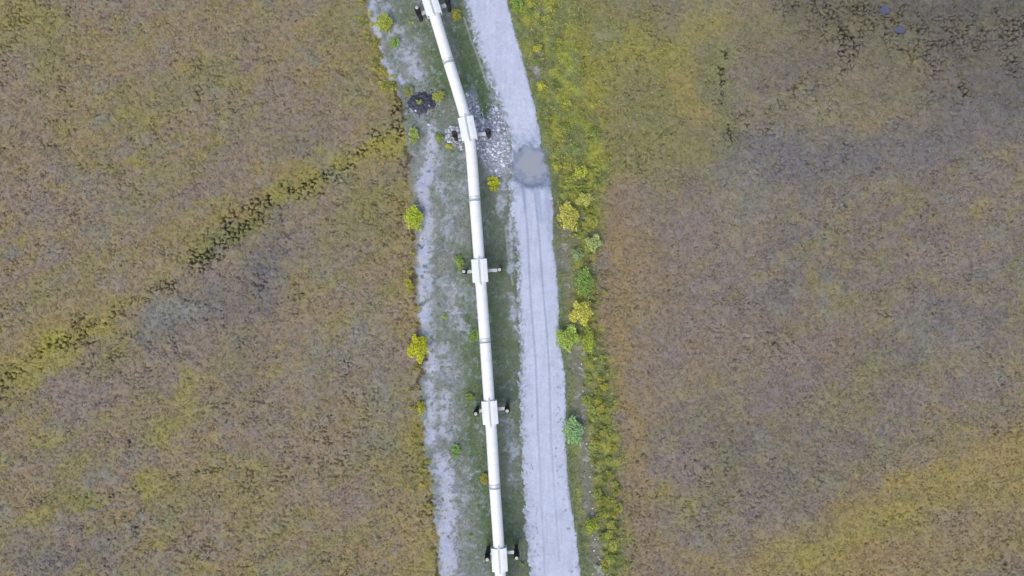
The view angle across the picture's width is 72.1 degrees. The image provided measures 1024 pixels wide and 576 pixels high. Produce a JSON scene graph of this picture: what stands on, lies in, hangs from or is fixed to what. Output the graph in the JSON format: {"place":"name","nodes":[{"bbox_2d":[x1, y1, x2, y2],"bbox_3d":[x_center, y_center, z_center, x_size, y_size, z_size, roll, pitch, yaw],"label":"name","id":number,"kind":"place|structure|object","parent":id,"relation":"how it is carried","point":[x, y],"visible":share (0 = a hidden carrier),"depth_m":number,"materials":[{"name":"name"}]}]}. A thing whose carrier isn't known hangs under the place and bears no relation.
{"place":"outdoors","nodes":[
{"label":"outdoors","id":0,"kind":"place"},
{"bbox_2d":[0,0,1023,575],"bbox_3d":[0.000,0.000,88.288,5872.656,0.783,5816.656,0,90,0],"label":"ground","id":1,"kind":"structure","parent":0,"point":[448,500],"depth_m":88.06,"materials":[{"name":"brown plant"}]},
{"bbox_2d":[370,57,377,64],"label":"shrub","id":2,"kind":"object","parent":1,"relation":"on","point":[375,62],"visible":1,"depth_m":87.58,"materials":[{"name":"green plant"}]},
{"bbox_2d":[375,12,393,32],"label":"willow shrub","id":3,"kind":"object","parent":1,"relation":"on","point":[383,23],"visible":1,"depth_m":87.18,"materials":[{"name":"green plant"}]},
{"bbox_2d":[389,36,399,47],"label":"willow shrub","id":4,"kind":"object","parent":1,"relation":"on","point":[393,42],"visible":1,"depth_m":87.48,"materials":[{"name":"green plant"}]},
{"bbox_2d":[403,85,412,96],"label":"willow shrub","id":5,"kind":"object","parent":1,"relation":"on","point":[408,91],"visible":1,"depth_m":87.55,"materials":[{"name":"green plant"}]},
{"bbox_2d":[405,277,413,294],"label":"willow shrub","id":6,"kind":"object","parent":1,"relation":"on","point":[409,285],"visible":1,"depth_m":87.45,"materials":[{"name":"yellow plant"}]},
{"bbox_2d":[403,204,423,230],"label":"willow shrub","id":7,"kind":"object","parent":1,"relation":"on","point":[415,214],"visible":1,"depth_m":86.96,"materials":[{"name":"yellow plant"}]},
{"bbox_2d":[409,126,419,143],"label":"willow shrub","id":8,"kind":"object","parent":1,"relation":"on","point":[412,134],"visible":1,"depth_m":87.35,"materials":[{"name":"green plant"}]},
{"bbox_2d":[406,334,428,363],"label":"willow shrub","id":9,"kind":"object","parent":1,"relation":"on","point":[415,344],"visible":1,"depth_m":86.99,"materials":[{"name":"yellow plant"}]},
{"bbox_2d":[391,77,450,133],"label":"peat crumbs","id":10,"kind":"object","parent":1,"relation":"on","point":[420,113],"visible":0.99,"depth_m":87.95,"materials":[{"name":"soil"}]},
{"bbox_2d":[407,91,435,113],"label":"peat mound","id":11,"kind":"object","parent":1,"relation":"on","point":[426,100],"visible":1,"depth_m":87.77,"materials":[{"name":"black soil"}]},
{"bbox_2d":[417,401,425,414],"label":"willow shrub","id":12,"kind":"object","parent":1,"relation":"on","point":[422,409],"visible":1,"depth_m":87.52,"materials":[{"name":"yellow plant"}]},
{"bbox_2d":[414,0,451,21],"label":"pipe support","id":13,"kind":"object","parent":1,"relation":"on","point":[420,13],"visible":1,"depth_m":86.03,"materials":[{"name":"metal"}]},
{"bbox_2d":[432,90,444,101],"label":"willow shrub","id":14,"kind":"object","parent":1,"relation":"on","point":[436,95],"visible":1,"depth_m":87.46,"materials":[{"name":"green plant"}]},
{"bbox_2d":[434,132,444,142],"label":"willow shrub","id":15,"kind":"object","parent":1,"relation":"on","point":[439,137],"visible":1,"depth_m":87.47,"materials":[{"name":"green plant"}]},
{"bbox_2d":[370,0,529,575],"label":"grass","id":16,"kind":"structure","parent":1,"relation":"on","point":[468,291],"depth_m":87.92,"materials":[{"name":"green plant"}]},
{"bbox_2d":[452,442,460,458],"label":"willow shrub","id":17,"kind":"object","parent":1,"relation":"on","point":[456,450],"visible":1,"depth_m":87.65,"materials":[{"name":"green plant"}]},
{"bbox_2d":[452,8,461,21],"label":"willow shrub","id":18,"kind":"object","parent":1,"relation":"on","point":[455,15],"visible":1,"depth_m":87.42,"materials":[{"name":"yellow plant"}]},
{"bbox_2d":[454,255,464,270],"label":"willow shrub","id":19,"kind":"object","parent":1,"relation":"on","point":[460,267],"visible":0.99,"depth_m":87.67,"materials":[{"name":"green plant"}]},
{"bbox_2d":[466,392,473,402],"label":"willow shrub","id":20,"kind":"object","parent":1,"relation":"on","point":[469,397],"visible":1,"depth_m":87.69,"materials":[{"name":"green plant"}]},
{"bbox_2d":[451,128,490,140],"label":"pipe support","id":21,"kind":"object","parent":1,"relation":"on","point":[456,136],"visible":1,"depth_m":85.95,"materials":[{"name":"metal"}]},
{"bbox_2d":[422,0,507,575],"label":"pipeline","id":22,"kind":"object","parent":21,"relation":"on","point":[432,8],"visible":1,"depth_m":84.67,"materials":[{"name":"white metal"}]},
{"bbox_2d":[467,328,478,341],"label":"willow shrub","id":23,"kind":"object","parent":1,"relation":"on","point":[472,337],"visible":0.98,"depth_m":87.71,"materials":[{"name":"green plant"}]},
{"bbox_2d":[444,92,512,178],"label":"stone chips","id":24,"kind":"object","parent":1,"relation":"on","point":[493,140],"visible":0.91,"depth_m":87.93,"materials":[{"name":"grey gravel"}]},
{"bbox_2d":[462,267,501,273],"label":"pipe support","id":25,"kind":"object","parent":1,"relation":"on","point":[465,271],"visible":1,"depth_m":86.03,"materials":[{"name":"metal"}]},
{"bbox_2d":[479,472,487,484],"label":"willow shrub","id":26,"kind":"object","parent":1,"relation":"on","point":[483,478],"visible":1,"depth_m":87.66,"materials":[{"name":"yellow plant"}]},
{"bbox_2d":[473,404,509,415],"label":"pipe support","id":27,"kind":"object","parent":1,"relation":"on","point":[506,409],"visible":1,"depth_m":85.83,"materials":[{"name":"metal"}]},
{"bbox_2d":[487,175,500,191],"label":"willow shrub","id":28,"kind":"object","parent":1,"relation":"on","point":[494,181],"visible":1,"depth_m":87.28,"materials":[{"name":"yellow plant"}]},
{"bbox_2d":[484,544,518,561],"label":"pipe support","id":29,"kind":"object","parent":1,"relation":"on","point":[515,551],"visible":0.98,"depth_m":85.67,"materials":[{"name":"metal"}]},
{"bbox_2d":[0,0,1023,575],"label":"heath","id":30,"kind":"object","parent":1,"relation":"on","point":[362,272],"visible":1,"depth_m":88.01,"materials":[{"name":"brown plant"}]},
{"bbox_2d":[510,0,522,13],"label":"willow shrub","id":31,"kind":"object","parent":1,"relation":"on","point":[515,6],"visible":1,"depth_m":87.47,"materials":[{"name":"green plant"}]},
{"bbox_2d":[524,9,532,16],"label":"shrub","id":32,"kind":"object","parent":1,"relation":"on","point":[527,13],"visible":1,"depth_m":87.59,"materials":[{"name":"green plant"}]},
{"bbox_2d":[527,0,535,7],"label":"shrub","id":33,"kind":"object","parent":1,"relation":"on","point":[530,2],"visible":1,"depth_m":87.53,"materials":[{"name":"yellow plant"}]},
{"bbox_2d":[532,56,540,65],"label":"shrub","id":34,"kind":"object","parent":1,"relation":"on","point":[536,61],"visible":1,"depth_m":87.73,"materials":[{"name":"green plant"}]},
{"bbox_2d":[532,44,542,52],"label":"willow shrub","id":35,"kind":"object","parent":1,"relation":"on","point":[538,48],"visible":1,"depth_m":87.54,"materials":[{"name":"yellow plant"}]},
{"bbox_2d":[536,80,545,90],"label":"willow shrub","id":36,"kind":"object","parent":1,"relation":"on","point":[541,84],"visible":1,"depth_m":87.35,"materials":[{"name":"yellow plant"}]},
{"bbox_2d":[545,128,551,137],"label":"shrub","id":37,"kind":"object","parent":1,"relation":"on","point":[548,133],"visible":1,"depth_m":87.67,"materials":[{"name":"green plant"}]},
{"bbox_2d":[552,79,557,87],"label":"shrub","id":38,"kind":"object","parent":1,"relation":"on","point":[555,83],"visible":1,"depth_m":87.50,"materials":[{"name":"green plant"}]},
{"bbox_2d":[552,161,561,171],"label":"shrub","id":39,"kind":"object","parent":1,"relation":"on","point":[555,164],"visible":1,"depth_m":87.47,"materials":[{"name":"yellow plant"}]},
{"bbox_2d":[554,125,562,135],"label":"shrub","id":40,"kind":"object","parent":1,"relation":"on","point":[558,131],"visible":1,"depth_m":87.51,"materials":[{"name":"yellow plant"}]},
{"bbox_2d":[556,37,561,46],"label":"shrub","id":41,"kind":"object","parent":1,"relation":"on","point":[559,42],"visible":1,"depth_m":87.52,"materials":[{"name":"green plant"}]},
{"bbox_2d":[560,191,567,199],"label":"shrub","id":42,"kind":"object","parent":1,"relation":"on","point":[563,196],"visible":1,"depth_m":87.71,"materials":[{"name":"green plant"}]},
{"bbox_2d":[561,122,569,134],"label":"shrub","id":43,"kind":"object","parent":1,"relation":"on","point":[565,131],"visible":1,"depth_m":87.48,"materials":[{"name":"green plant"}]},
{"bbox_2d":[556,200,579,231],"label":"willow shrub","id":44,"kind":"object","parent":1,"relation":"on","point":[573,215],"visible":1,"depth_m":86.94,"materials":[{"name":"yellow plant"}]},
{"bbox_2d":[563,161,572,174],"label":"shrub","id":45,"kind":"object","parent":1,"relation":"on","point":[567,167],"visible":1,"depth_m":87.60,"materials":[{"name":"green plant"}]},
{"bbox_2d":[563,99,572,108],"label":"shrub","id":46,"kind":"object","parent":1,"relation":"on","point":[567,103],"visible":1,"depth_m":87.58,"materials":[{"name":"yellow plant"}]},
{"bbox_2d":[555,323,581,352],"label":"willow shrub","id":47,"kind":"object","parent":1,"relation":"on","point":[574,337],"visible":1,"depth_m":86.93,"materials":[{"name":"green plant"}]},
{"bbox_2d":[565,177,573,185],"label":"shrub","id":48,"kind":"object","parent":1,"relation":"on","point":[568,180],"visible":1,"depth_m":87.52,"materials":[{"name":"green plant"}]},
{"bbox_2d":[561,415,583,445],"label":"willow shrub","id":49,"kind":"object","parent":1,"relation":"on","point":[576,438],"visible":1,"depth_m":86.96,"materials":[{"name":"green plant"}]},
{"bbox_2d":[571,247,583,261],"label":"willow shrub","id":50,"kind":"object","parent":1,"relation":"on","point":[578,253],"visible":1,"depth_m":87.29,"materials":[{"name":"green plant"}]},
{"bbox_2d":[572,165,587,178],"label":"willow shrub","id":51,"kind":"object","parent":1,"relation":"on","point":[578,170],"visible":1,"depth_m":87.36,"materials":[{"name":"green plant"}]},
{"bbox_2d":[568,300,592,325],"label":"willow shrub","id":52,"kind":"object","parent":1,"relation":"on","point":[577,310],"visible":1,"depth_m":86.94,"materials":[{"name":"yellow plant"}]},
{"bbox_2d":[574,192,593,205],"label":"willow shrub","id":53,"kind":"object","parent":1,"relation":"on","point":[583,197],"visible":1,"depth_m":87.13,"materials":[{"name":"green plant"}]},
{"bbox_2d":[580,182,587,191],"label":"shrub","id":54,"kind":"object","parent":1,"relation":"on","point":[583,186],"visible":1,"depth_m":87.52,"materials":[{"name":"green plant"}]},
{"bbox_2d":[574,266,594,299],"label":"willow shrub","id":55,"kind":"object","parent":1,"relation":"on","point":[585,287],"visible":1,"depth_m":86.96,"materials":[{"name":"green plant"}]},
{"bbox_2d":[581,395,590,406],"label":"shrub","id":56,"kind":"object","parent":1,"relation":"on","point":[585,402],"visible":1,"depth_m":87.82,"materials":[{"name":"green plant"}]},
{"bbox_2d":[583,221,590,229],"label":"shrub","id":57,"kind":"object","parent":1,"relation":"on","point":[586,224],"visible":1,"depth_m":87.75,"materials":[{"name":"green plant"}]},
{"bbox_2d":[585,372,590,382],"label":"shrub","id":58,"kind":"object","parent":1,"relation":"on","point":[588,377],"visible":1,"depth_m":87.64,"materials":[{"name":"green plant"}]},
{"bbox_2d":[581,323,595,351],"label":"willow shrub","id":59,"kind":"object","parent":1,"relation":"on","point":[589,340],"visible":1,"depth_m":87.14,"materials":[{"name":"green plant"}]},
{"bbox_2d":[584,214,592,221],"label":"shrub","id":60,"kind":"object","parent":1,"relation":"on","point":[587,217],"visible":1,"depth_m":87.41,"materials":[{"name":"green plant"}]},
{"bbox_2d":[587,404,595,415],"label":"shrub","id":61,"kind":"object","parent":1,"relation":"on","point":[590,411],"visible":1,"depth_m":87.76,"materials":[{"name":"green plant"}]},
{"bbox_2d":[587,168,596,177],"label":"shrub","id":62,"kind":"object","parent":1,"relation":"on","point":[593,172],"visible":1,"depth_m":87.52,"materials":[{"name":"green plant"}]},
{"bbox_2d":[585,517,599,533],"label":"willow shrub","id":63,"kind":"object","parent":1,"relation":"on","point":[591,525],"visible":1,"depth_m":87.38,"materials":[{"name":"green plant"}]},
{"bbox_2d":[588,441,596,453],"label":"shrub","id":64,"kind":"object","parent":1,"relation":"on","point":[592,447],"visible":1,"depth_m":87.80,"materials":[{"name":"green plant"}]},
{"bbox_2d":[588,100,596,109],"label":"shrub","id":65,"kind":"object","parent":1,"relation":"on","point":[592,105],"visible":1,"depth_m":87.77,"materials":[{"name":"green plant"}]},
{"bbox_2d":[589,253,596,260],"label":"shrub","id":66,"kind":"object","parent":1,"relation":"on","point":[593,256],"visible":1,"depth_m":87.64,"materials":[{"name":"brown plant"}]},
{"bbox_2d":[589,322,596,329],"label":"shrub","id":67,"kind":"object","parent":1,"relation":"on","point":[594,325],"visible":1,"depth_m":87.63,"materials":[{"name":"brown plant"}]},
{"bbox_2d":[588,216,598,227],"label":"shrub","id":68,"kind":"object","parent":1,"relation":"on","point":[592,223],"visible":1,"depth_m":87.56,"materials":[{"name":"green plant"}]},
{"bbox_2d":[589,414,597,422],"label":"shrub","id":69,"kind":"object","parent":1,"relation":"on","point":[592,418],"visible":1,"depth_m":87.62,"materials":[{"name":"green plant"}]},
{"bbox_2d":[585,233,602,252],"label":"willow shrub","id":70,"kind":"object","parent":1,"relation":"on","point":[593,244],"visible":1,"depth_m":87.13,"materials":[{"name":"green plant"}]},
{"bbox_2d":[590,127,598,138],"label":"shrub","id":71,"kind":"object","parent":1,"relation":"on","point":[593,132],"visible":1,"depth_m":87.62,"materials":[{"name":"green plant"}]},
{"bbox_2d":[592,180,600,189],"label":"shrub","id":72,"kind":"object","parent":1,"relation":"on","point":[595,184],"visible":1,"depth_m":87.53,"materials":[{"name":"green plant"}]},
{"bbox_2d":[592,487,601,498],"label":"shrub","id":73,"kind":"object","parent":1,"relation":"on","point":[595,495],"visible":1,"depth_m":87.58,"materials":[{"name":"green plant"}]},
{"bbox_2d":[594,397,601,404],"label":"shrub","id":74,"kind":"object","parent":1,"relation":"on","point":[598,400],"visible":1,"depth_m":87.67,"materials":[{"name":"green plant"}]},
{"bbox_2d":[595,390,601,396],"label":"shrub","id":75,"kind":"object","parent":1,"relation":"on","point":[598,394],"visible":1,"depth_m":87.71,"materials":[{"name":"green plant"}]},
{"bbox_2d":[596,513,602,521],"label":"shrub","id":76,"kind":"object","parent":1,"relation":"on","point":[600,517],"visible":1,"depth_m":87.58,"materials":[{"name":"green plant"}]},
{"bbox_2d":[596,404,604,412],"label":"shrub","id":77,"kind":"object","parent":1,"relation":"on","point":[600,407],"visible":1,"depth_m":87.73,"materials":[{"name":"green plant"}]},
{"bbox_2d":[598,531,604,541],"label":"shrub","id":78,"kind":"object","parent":1,"relation":"on","point":[601,536],"visible":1,"depth_m":87.55,"materials":[{"name":"green plant"}]},
{"bbox_2d":[597,508,605,515],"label":"shrub","id":79,"kind":"object","parent":1,"relation":"on","point":[601,513],"visible":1,"depth_m":87.53,"materials":[{"name":"green plant"}]},
{"bbox_2d":[599,496,606,505],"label":"shrub","id":80,"kind":"object","parent":1,"relation":"on","point":[601,499],"visible":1,"depth_m":87.42,"materials":[{"name":"green plant"}]},
{"bbox_2d":[599,428,607,435],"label":"shrub","id":81,"kind":"object","parent":1,"relation":"on","point":[602,433],"visible":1,"depth_m":87.64,"materials":[{"name":"green plant"}]},
{"bbox_2d":[600,382,607,390],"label":"shrub","id":82,"kind":"object","parent":1,"relation":"on","point":[605,386],"visible":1,"depth_m":87.49,"materials":[{"name":"green plant"}]},
{"bbox_2d":[601,471,608,480],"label":"shrub","id":83,"kind":"object","parent":1,"relation":"on","point":[605,476],"visible":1,"depth_m":87.68,"materials":[{"name":"green plant"}]},
{"bbox_2d":[601,557,609,569],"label":"shrub","id":84,"kind":"object","parent":1,"relation":"on","point":[605,565],"visible":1,"depth_m":87.70,"materials":[{"name":"green plant"}]},
{"bbox_2d":[604,456,611,463],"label":"shrub","id":85,"kind":"object","parent":1,"relation":"on","point":[608,460],"visible":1,"depth_m":87.61,"materials":[{"name":"green plant"}]},
{"bbox_2d":[604,530,612,539],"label":"shrub","id":86,"kind":"object","parent":1,"relation":"on","point":[607,534],"visible":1,"depth_m":87.48,"materials":[{"name":"green plant"}]},
{"bbox_2d":[605,554,614,564],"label":"shrub","id":87,"kind":"object","parent":1,"relation":"on","point":[610,560],"visible":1,"depth_m":87.62,"materials":[{"name":"green plant"}]},
{"bbox_2d":[606,520,614,529],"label":"shrub","id":88,"kind":"object","parent":1,"relation":"on","point":[612,523],"visible":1,"depth_m":87.67,"materials":[{"name":"green plant"}]},
{"bbox_2d":[608,541,617,551],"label":"shrub","id":89,"kind":"object","parent":1,"relation":"on","point":[612,548],"visible":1,"depth_m":87.78,"materials":[{"name":"green plant"}]},
{"bbox_2d":[609,443,616,451],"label":"shrub","id":90,"kind":"object","parent":1,"relation":"on","point":[613,448],"visible":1,"depth_m":87.55,"materials":[{"name":"green plant"}]},
{"bbox_2d":[610,481,618,488],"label":"shrub","id":91,"kind":"object","parent":1,"relation":"on","point":[613,485],"visible":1,"depth_m":87.74,"materials":[{"name":"green plant"}]},
{"bbox_2d":[610,511,618,519],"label":"shrub","id":92,"kind":"object","parent":1,"relation":"on","point":[614,517],"visible":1,"depth_m":87.60,"materials":[{"name":"green plant"}]},
{"bbox_2d":[611,486,620,496],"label":"shrub","id":93,"kind":"object","parent":1,"relation":"on","point":[615,492],"visible":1,"depth_m":87.55,"materials":[{"name":"green plant"}]},
{"bbox_2d":[613,502,622,513],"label":"shrub","id":94,"kind":"object","parent":1,"relation":"on","point":[618,510],"visible":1,"depth_m":87.58,"materials":[{"name":"green plant"}]},
{"bbox_2d":[508,0,780,575],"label":"verge scrub","id":95,"kind":"object","parent":1,"relation":"on","point":[590,139],"visible":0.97,"depth_m":87.86,"materials":[{"name":"green plant"}]},
{"bbox_2d":[878,5,889,14],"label":"tundra pool","id":96,"kind":"structure","parent":1,"relation":"on","point":[885,10],"depth_m":88.16,"materials":[{"name":"liquid"}]},
{"bbox_2d":[894,25,904,34],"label":"tundra pool","id":97,"kind":"structure","parent":1,"relation":"on","point":[900,29],"depth_m":88.16,"materials":[{"name":"liquid"}]},
{"bbox_2d":[463,0,580,575],"bbox_3d":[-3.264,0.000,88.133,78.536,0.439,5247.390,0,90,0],"label":"road","id":98,"kind":"structure","parent":0,"point":[550,537],"depth_m":87.94,"materials":[{"name":"grey gravel"}]},
{"bbox_2d":[513,145,549,184],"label":"puddle","id":99,"kind":"object","parent":98,"relation":"on","point":[530,167],"visible":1,"depth_m":88.00,"materials":[{"name":"liquid"}]}
]}

